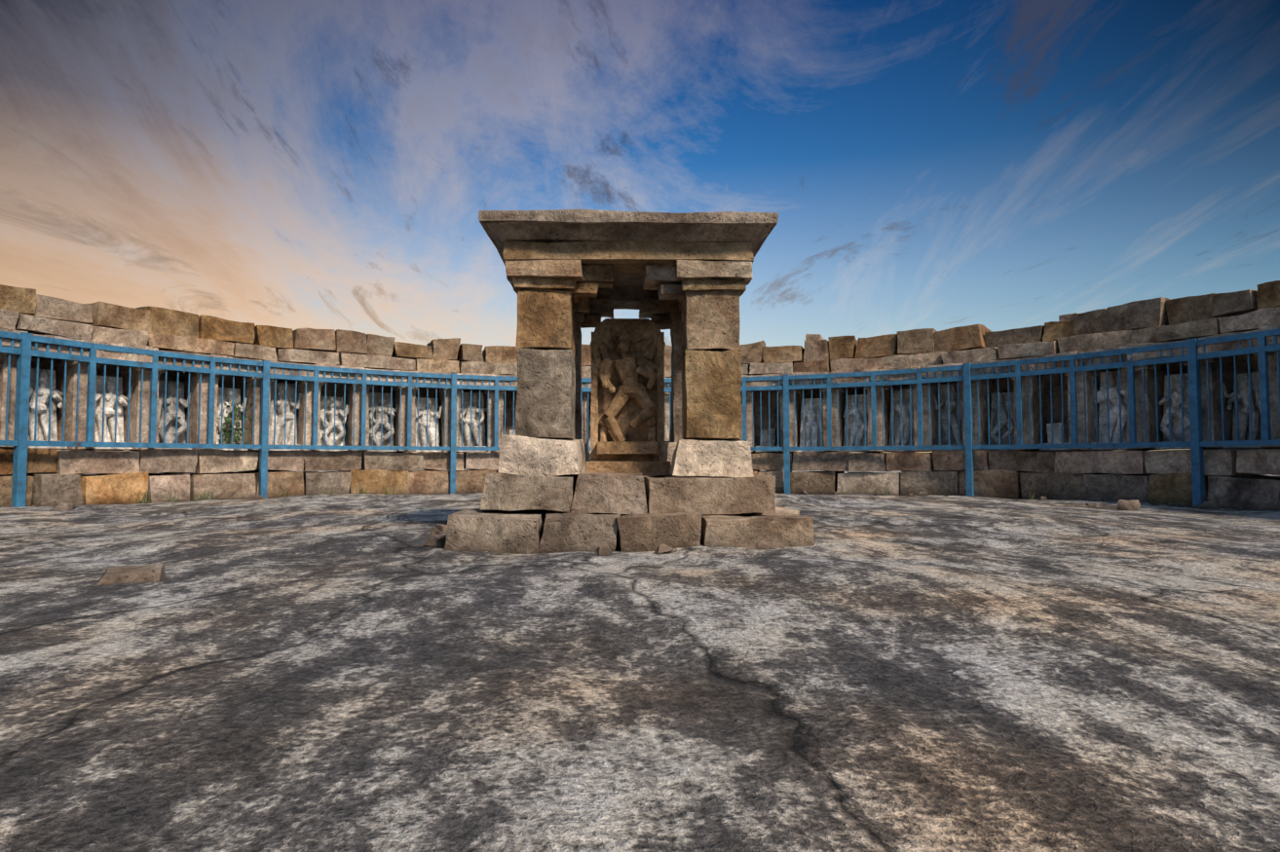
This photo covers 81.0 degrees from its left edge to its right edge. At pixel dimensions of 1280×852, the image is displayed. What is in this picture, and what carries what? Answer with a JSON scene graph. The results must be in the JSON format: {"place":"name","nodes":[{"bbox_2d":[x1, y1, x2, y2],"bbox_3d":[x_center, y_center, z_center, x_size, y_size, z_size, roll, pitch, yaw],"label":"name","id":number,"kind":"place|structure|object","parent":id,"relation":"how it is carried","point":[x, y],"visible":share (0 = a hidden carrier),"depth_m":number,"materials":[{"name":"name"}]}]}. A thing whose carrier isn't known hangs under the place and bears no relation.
{"place":"outdoors","nodes":[
{"label":"outdoors","id":0,"kind":"place"},
{"bbox_2d":[0,469,1279,851],"bbox_3d":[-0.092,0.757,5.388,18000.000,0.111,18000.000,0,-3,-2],"label":"ground","id":1,"kind":"structure","parent":0,"point":[376,674],"depth_m":1.74,"materials":[{"name":"grey stone"}]},
{"bbox_2d":[0,489,1242,585],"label":"loose stones","id":2,"kind":"object","parent":1,"relation":"on","point":[154,573],"visible":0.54,"depth_m":4.14,"materials":[{"name":"grey stone"}]},
{"bbox_2d":[444,209,814,554],"bbox_3d":[-0.084,-0.224,5.429,2.235,2.202,2.242,0,-3,-2],"label":"stone shrine","id":3,"kind":"object","parent":1,"relation":"on","point":[685,278],"visible":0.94,"depth_m":4.67,"materials":[{"name":"stone"}]},
{"bbox_2d":[586,318,671,475],"bbox_3d":[-0.085,-0.211,5.369,0.584,1.136,0.370,0,-3,-2],"label":"carved relief statue","id":4,"kind":"object","parent":3,"relation":"on","point":[627,402],"visible":0.98,"depth_m":5.30,"materials":[{"name":"stone"}]},
{"bbox_2d":[0,280,1279,510],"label":"enclosure wall","id":5,"kind":"structure","parent":1,"relation":"on","point":[1239,477],"depth_m":10.20,"materials":[{"name":"stone"}]},
{"bbox_2d":[8,368,1264,452],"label":"statues","id":6,"kind":"object","parent":5,"relation":"in","point":[1242,381],"visible":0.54,"depth_m":10.68,"materials":[{"name":"stone"}]},
{"bbox_2d":[0,328,1279,507],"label":"metal fence","id":7,"kind":"object","parent":1,"relation":"on","point":[25,353],"visible":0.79,"depth_m":9.88,"materials":[{"name":"metal"}]},
{"bbox_2d":[133,401,1279,506],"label":"plants","id":8,"kind":"object","parent":1,"relation":"on","point":[229,421],"visible":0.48,"depth_m":10.20,"materials":[{"name":"green plant"}]},
{"bbox_2d":[0,0,1279,453],"label":"sky","id":9,"kind":"structure","parent":0,"point":[938,165],"materials":[{"name":"blue"}]}
]}

